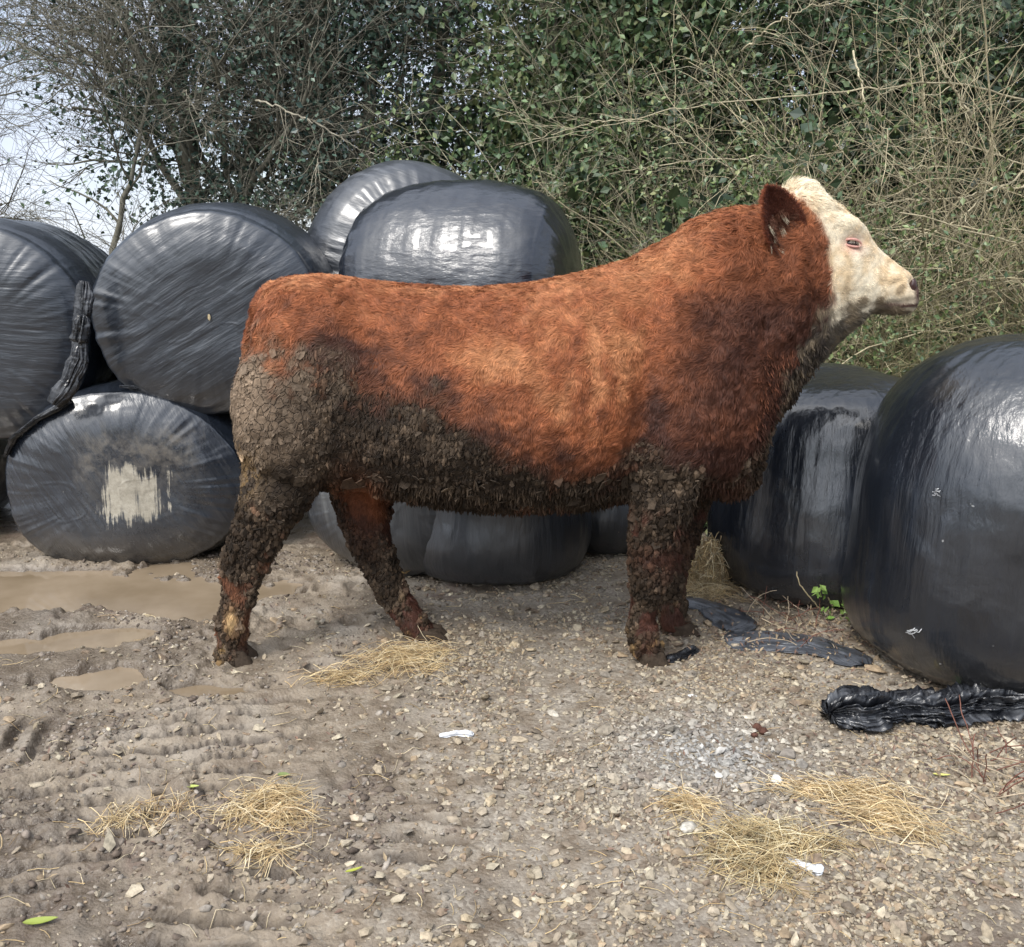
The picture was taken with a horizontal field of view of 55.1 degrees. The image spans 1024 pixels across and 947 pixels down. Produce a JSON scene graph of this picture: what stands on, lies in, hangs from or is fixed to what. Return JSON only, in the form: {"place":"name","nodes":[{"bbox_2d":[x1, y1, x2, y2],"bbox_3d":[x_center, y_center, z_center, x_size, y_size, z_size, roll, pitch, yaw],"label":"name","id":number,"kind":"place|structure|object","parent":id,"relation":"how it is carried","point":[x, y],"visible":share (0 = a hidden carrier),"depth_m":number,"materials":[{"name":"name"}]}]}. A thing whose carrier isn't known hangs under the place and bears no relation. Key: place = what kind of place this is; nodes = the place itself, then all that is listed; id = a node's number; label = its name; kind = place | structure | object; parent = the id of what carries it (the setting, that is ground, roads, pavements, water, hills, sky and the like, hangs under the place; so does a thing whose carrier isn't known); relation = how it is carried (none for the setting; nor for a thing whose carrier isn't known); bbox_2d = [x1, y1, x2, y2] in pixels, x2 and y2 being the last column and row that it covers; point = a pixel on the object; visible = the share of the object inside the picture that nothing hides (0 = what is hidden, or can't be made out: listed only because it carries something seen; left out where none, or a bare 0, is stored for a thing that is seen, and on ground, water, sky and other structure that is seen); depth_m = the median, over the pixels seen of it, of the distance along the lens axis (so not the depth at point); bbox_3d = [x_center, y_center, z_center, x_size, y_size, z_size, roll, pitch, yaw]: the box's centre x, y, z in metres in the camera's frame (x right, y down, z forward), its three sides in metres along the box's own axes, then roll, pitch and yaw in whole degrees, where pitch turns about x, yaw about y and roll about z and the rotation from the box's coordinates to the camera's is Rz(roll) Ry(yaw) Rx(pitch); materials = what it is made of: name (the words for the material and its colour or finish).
{"place":"outdoors","nodes":[
{"label":"outdoors","id":0,"kind":"place"},
{"bbox_2d":[307,160,464,274],"bbox_3d":[-0.610,-1.129,5.743,1.232,1.292,1.093,-18,10,-14],"label":"silage bale","id":1,"kind":"object","parent":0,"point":[347,201],"visible":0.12,"depth_m":5.21},
{"bbox_2d":[0,0,1007,254],"label":"sky","id":2,"kind":"structure","parent":0,"point":[7,142],"materials":[{"name":"white"}]},
{"bbox_2d":[0,503,1023,946],"bbox_3d":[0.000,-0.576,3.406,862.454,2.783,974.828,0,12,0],"label":"ground","id":3,"kind":"structure","parent":0,"point":[184,901],"depth_m":2.95,"materials":[{"name":"brown soil"}]},
{"bbox_2d":[0,439,8,507],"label":"silage bale","id":4,"kind":"object","parent":3,"relation":"on","point":[4,500],"visible":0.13,"depth_m":5.54},
{"bbox_2d":[22,916,57,924],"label":"fallen leaf","id":5,"kind":"object","parent":3,"relation":"on","point":[36,920],"visible":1,"depth_m":2.25,"materials":[{"name":"plant"}]},
{"bbox_2d":[0,0,139,243],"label":"bare tree","id":6,"kind":"object","parent":3,"relation":"on","point":[24,177],"visible":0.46,"depth_m":8.98,"materials":[{"name":"grey plant"}]},
{"bbox_2d":[3,377,240,563],"bbox_3d":[-1.933,-0.087,5.354,1.288,0.937,1.211,-1,13,-3],"label":"silage bale","id":7,"kind":"object","parent":3,"relation":"on","point":[116,470],"visible":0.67,"depth_m":4.81},
{"bbox_2d":[0,218,115,439],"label":"silage bale","id":8,"kind":"object","parent":7,"relation":"on","point":[45,268],"visible":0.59,"depth_m":4.75},
{"bbox_2d":[47,202,333,413],"bbox_3d":[-1.576,-0.880,5.219,1.339,1.092,1.369,-1,14,-5],"label":"silage bale","id":9,"kind":"object","parent":7,"relation":"on","point":[166,284],"visible":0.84,"depth_m":4.70},
{"bbox_2d":[52,784,208,851],"bbox_3d":[-1.036,0.929,2.686,0.402,0.109,0.244,-5,14,-23],"label":"straw clump","id":10,"kind":"object","parent":3,"relation":"on","point":[117,819],"visible":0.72,"depth_m":2.67,"materials":[{"name":"beige plant"}]},
{"bbox_2d":[0,562,306,696],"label":"puddle water","id":11,"kind":"structure","parent":3,"relation":"on","point":[142,591],"depth_m":4.44,"materials":[{"name":"brown liquid"}]},
{"bbox_2d":[0,0,357,254],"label":"bare tree","id":12,"kind":"object","parent":3,"relation":"on","point":[122,207],"visible":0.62,"depth_m":6.82,"materials":[{"name":"grey plant"}]},
{"bbox_2d":[0,0,500,234],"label":"hawthorn tree","id":13,"kind":"object","parent":3,"relation":"on","point":[226,6],"visible":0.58,"depth_m":7.28,"materials":[{"name":"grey plant"}]},
{"bbox_2d":[188,773,333,886],"bbox_3d":[-0.667,0.915,2.644,0.377,0.140,0.510,-5,14,-23],"label":"straw clump","id":14,"kind":"object","parent":3,"relation":"on","point":[280,798],"visible":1,"depth_m":2.65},
{"bbox_2d":[278,772,290,775],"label":"fallen leaf","id":15,"kind":"object","parent":3,"relation":"on","point":[282,773],"visible":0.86,"depth_m":2.90,"materials":[{"name":"green plant"}]},
{"bbox_2d":[0,550,570,946],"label":"mud crumbs","id":16,"kind":"object","parent":3,"relation":"on","point":[204,844],"visible":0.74,"depth_m":2.67,"materials":[{"name":"brown soil"}]},
{"bbox_2d":[0,102,581,253],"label":"hedge bush","id":17,"kind":"object","parent":3,"relation":"on","point":[180,193],"visible":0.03,"depth_m":6.81,"materials":[{"name":"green plant"}]},
{"bbox_2d":[109,0,583,229],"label":"ivy tree","id":18,"kind":"object","parent":3,"relation":"on","point":[379,58],"visible":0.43,"depth_m":7.50,"materials":[{"name":"green plant"}]},
{"bbox_2d":[159,51,431,229],"bbox_3d":[-1.471,-2.061,6.654,1.765,1.575,0.745,1,13,5],"label":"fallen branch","id":19,"kind":"object","parent":18,"relation":"attached to","point":[302,118],"visible":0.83,"depth_m":6.60,"materials":[{"name":"brown plant"}]},
{"bbox_2d":[345,866,362,871],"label":"fallen leaf","id":20,"kind":"object","parent":3,"relation":"on","point":[353,869],"visible":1,"depth_m":2.44,"materials":[{"name":"yellow plant"}]},
{"bbox_2d":[308,492,435,575],"bbox_3d":[-0.448,-0.007,5.049,1.073,0.873,1.054,5,13,20],"label":"silage bale","id":21,"kind":"object","parent":3,"relation":"on","point":[411,530],"visible":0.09,"depth_m":4.59},
{"bbox_2d":[338,179,581,286],"bbox_3d":[-0.239,-0.919,5.049,1.160,1.140,1.096,4,13,16],"label":"silage bale","id":22,"kind":"object","parent":21,"relation":"on","point":[465,232],"visible":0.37,"depth_m":4.57},
{"bbox_2d":[285,627,479,690],"bbox_3d":[-0.475,0.671,3.695,0.704,0.142,0.494,0,12,0],"label":"straw clump","id":23,"kind":"object","parent":3,"relation":"on","point":[397,655],"visible":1,"depth_m":3.66,"materials":[{"name":"beige plant"}]},
{"bbox_2d":[439,730,473,737],"bbox_3d":[-0.178,0.833,3.145,0.113,0.017,0.032,-2,13,-7],"label":"plastic scrap","id":24,"kind":"object","parent":3,"relation":"on","point":[467,733],"visible":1,"depth_m":3.14,"materials":[{"name":"white plastic"}]},
{"bbox_2d":[423,509,591,584],"bbox_3d":[-0.067,0.051,4.824,0.932,0.829,0.911,-5,14,-22],"label":"silage bale","id":25,"kind":"object","parent":3,"relation":"on","point":[471,548],"visible":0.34,"depth_m":4.47},
{"bbox_2d":[25,567,1023,918],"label":"leaf litter","id":26,"kind":"object","parent":3,"relation":"on","point":[757,651],"visible":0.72,"depth_m":3.27,"materials":[{"name":"plant"}]},
{"bbox_2d":[547,709,558,716],"bbox_3d":[0.138,0.804,3.289,0.054,0.015,0.033,11,16,40],"label":"stone","id":27,"kind":"object","parent":3,"relation":"on","point":[552,713],"visible":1,"depth_m":3.28,"materials":[{"name":"white stone"}]},
{"bbox_2d":[278,31,850,266],"bbox_3d":[0.406,-1.965,8.302,6.140,3.382,4.334,0,12,0],"label":"hedge bush","id":28,"kind":"object","parent":3,"relation":"on","point":[426,152],"visible":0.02,"depth_m":7.58,"materials":[{"name":"green plant"}]},
{"bbox_2d":[212,175,918,667],"bbox_3d":[0.187,-0.190,3.769,2.651,1.839,0.909,0,12,0],"label":"bull","id":29,"kind":"object","parent":3,"relation":"on","point":[658,387],"visible":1,"depth_m":3.43,"materials":[{"name":"fur"}]},
{"bbox_2d":[587,504,628,553],"bbox_3d":[0.473,-0.100,5.361,1.048,0.887,1.122,2,13,10],"label":"silage bale","id":30,"kind":"object","parent":3,"relation":"on","point":[608,532],"visible":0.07,"depth_m":4.87},
{"bbox_2d":[352,0,892,269],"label":"evergreen tree","id":31,"kind":"object","parent":3,"relation":"on","point":[564,37],"visible":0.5,"depth_m":7.07,"materials":[{"name":"green plant"}]},
{"bbox_2d":[298,0,1023,375],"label":"bramble bush","id":32,"kind":"object","parent":3,"relation":"on","point":[682,190],"visible":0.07,"depth_m":6.04,"materials":[{"name":"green plant"}]},
{"bbox_2d":[309,0,1023,359],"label":"hedge bush","id":33,"kind":"object","parent":3,"relation":"on","point":[779,156],"visible":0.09,"depth_m":6.67,"materials":[{"name":"green plant"}]},
{"bbox_2d":[666,645,699,662],"bbox_3d":[0.652,0.695,3.786,0.194,0.034,0.064,-12,17,-43],"label":"plastic scrap","id":34,"kind":"object","parent":3,"relation":"on","point":[685,653],"visible":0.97,"depth_m":3.79,"materials":[{"name":"black plastic"}]},
{"bbox_2d":[643,774,733,824],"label":"straw clump","id":35,"kind":"object","parent":3,"relation":"on","point":[686,801],"visible":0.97,"depth_m":2.71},
{"bbox_2d":[680,821,696,832],"bbox_3d":[0.466,0.939,2.602,0.054,0.024,0.038,-5,14,-23],"label":"stone","id":36,"kind":"object","parent":3,"relation":"on","point":[687,827],"visible":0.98,"depth_m":2.59,"materials":[{"name":"white stone"}]},
{"bbox_2d":[684,574,749,605],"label":"straw clump","id":37,"kind":"object","parent":3,"relation":"on","point":[705,589],"visible":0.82,"depth_m":4.47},
{"bbox_2d":[686,532,731,591],"bbox_3d":[0.897,0.401,4.543,0.272,0.283,0.215,0,12,0],"label":"hay lump","id":38,"kind":"object","parent":37,"relation":"on","point":[708,561],"visible":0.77,"depth_m":4.49,"materials":[{"name":"plant"}]},
{"bbox_2d":[714,772,722,777],"bbox_3d":[0.606,0.887,2.880,0.026,0.014,0.028,0,12,0],"label":"stone","id":39,"kind":"object","parent":3,"relation":"on","point":[718,775],"visible":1,"depth_m":2.87,"materials":[{"name":"white stone"}]},
{"bbox_2d":[686,596,757,632],"bbox_3d":[0.890,0.599,4.225,0.216,0.027,0.461,-4,13,-19],"label":"plastic scrap","id":40,"kind":"object","parent":3,"relation":"on","point":[718,618],"visible":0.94,"depth_m":4.17,"materials":[{"name":"black plastic"}]},
{"bbox_2d":[492,0,1023,377],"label":"bramble bush","id":41,"kind":"object","parent":3,"relation":"on","point":[866,217],"visible":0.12,"depth_m":6.12,"materials":[{"name":"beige plant"}]},
{"bbox_2d":[490,0,1023,243],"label":"tree branch","id":42,"kind":"object","parent":41,"relation":"attached to","point":[862,88],"visible":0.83,"depth_m":6.00,"materials":[{"name":"beige plant"}]},
{"bbox_2d":[751,723,767,737],"bbox_3d":[0.782,0.823,3.147,0.064,0.026,0.060,-6,14,-25],"label":"dung","id":43,"kind":"object","parent":3,"relation":"on","point":[760,729],"visible":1,"depth_m":3.13,"materials":[{"name":"brown"}]},
{"bbox_2d":[771,774,782,784],"bbox_3d":[0.768,0.888,2.848,0.035,0.020,0.048,0,12,0],"label":"stone","id":44,"kind":"object","parent":3,"relation":"on","point":[776,778],"visible":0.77,"depth_m":2.84,"materials":[{"name":"white stone"}]},
{"bbox_2d":[672,796,898,911],"bbox_3d":[0.724,0.939,2.479,0.609,0.090,0.439,0,12,0],"label":"straw clump","id":45,"kind":"object","parent":3,"relation":"on","point":[758,833],"visible":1,"depth_m":2.50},
{"bbox_2d":[741,587,843,647],"bbox_3d":[1.113,0.570,4.064,0.491,0.149,0.623,4,13,17],"label":"dead weed","id":46,"kind":"object","parent":3,"relation":"on","point":[785,616],"visible":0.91,"depth_m":4.11,"materials":[{"name":"brown plant"}]},
{"bbox_2d":[724,630,872,666],"bbox_3d":[1.122,0.675,3.858,0.585,0.034,0.271,7,14,28],"label":"plastic scrap","id":47,"kind":"object","parent":3,"relation":"on","point":[855,658],"visible":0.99,"depth_m":3.84,"materials":[{"name":"black plastic"}]},
{"bbox_2d":[578,0,1023,376],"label":"bramble bush","id":48,"kind":"object","parent":3,"relation":"on","point":[1006,206],"visible":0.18,"depth_m":5.74,"materials":[{"name":"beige plant"}]},
{"bbox_2d":[707,363,899,607],"bbox_3d":[1.474,0.016,4.561,1.074,1.016,1.085,-6,14,-24],"label":"silage bale","id":49,"kind":"object","parent":3,"relation":"on","point":[783,524],"visible":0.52,"depth_m":4.15},
{"bbox_2d":[783,857,824,875],"bbox_3d":[0.729,0.977,2.454,0.104,0.024,0.049,7,14,30],"label":"plastic scrap","id":50,"kind":"object","parent":3,"relation":"on","point":[818,868],"visible":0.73,"depth_m":2.44,"materials":[{"name":"white plastic"}]},
{"bbox_2d":[796,572,849,621],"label":"weed","id":51,"kind":"object","parent":3,"relation":"on","point":[824,592],"visible":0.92,"depth_m":4.12,"materials":[{"name":"green plant"}]},
{"bbox_2d":[646,0,1023,347],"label":"ivy tree","id":52,"kind":"object","parent":3,"relation":"on","point":[832,25],"visible":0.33,"depth_m":6.93,"materials":[{"name":"green plant"}]},
{"bbox_2d":[738,766,982,859],"bbox_3d":[0.948,0.901,2.676,0.628,0.077,0.418,0,12,0],"label":"straw clump","id":53,"kind":"object","parent":3,"relation":"on","point":[893,813],"visible":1,"depth_m":2.69,"materials":[{"name":"beige plant"}]},
{"bbox_2d":[701,163,1023,536],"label":"bramble bush","id":54,"kind":"object","parent":3,"relation":"on","point":[924,343],"visible":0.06,"depth_m":5.45,"materials":[{"name":"green plant"}]},
{"bbox_2d":[838,0,1023,359],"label":"bramble bush","id":55,"kind":"object","parent":54,"relation":"attached to","point":[961,97],"visible":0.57,"depth_m":5.81,"materials":[{"name":"beige plant"}]},
{"bbox_2d":[820,682,1023,732],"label":"plastic scrap","id":56,"kind":"object","parent":3,"relation":"on","point":[867,708],"visible":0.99,"depth_m":3.21,"materials":[{"name":"black plastic"}]},
{"bbox_2d":[840,333,1023,692],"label":"silage bale","id":57,"kind":"object","parent":3,"relation":"on","point":[932,583],"visible":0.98,"depth_m":3.31},
{"bbox_2d":[937,695,1023,813],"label":"dead weed","id":58,"kind":"object","parent":3,"relation":"on","point":[985,758],"visible":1,"depth_m":2.89,"materials":[{"name":"brown plant"}]},
{"bbox_2d":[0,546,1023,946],"bbox_3d":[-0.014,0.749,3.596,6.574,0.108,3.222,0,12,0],"label":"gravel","id":59,"kind":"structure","parent":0,"point":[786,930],"depth_m":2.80,"materials":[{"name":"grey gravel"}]},
{"bbox_2d":[0,587,1023,944],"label":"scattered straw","id":60,"kind":"object","parent":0,"point":[450,763],"visible":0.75,"depth_m":2.85,"materials":[{"name":"beige plant"}]}
]}

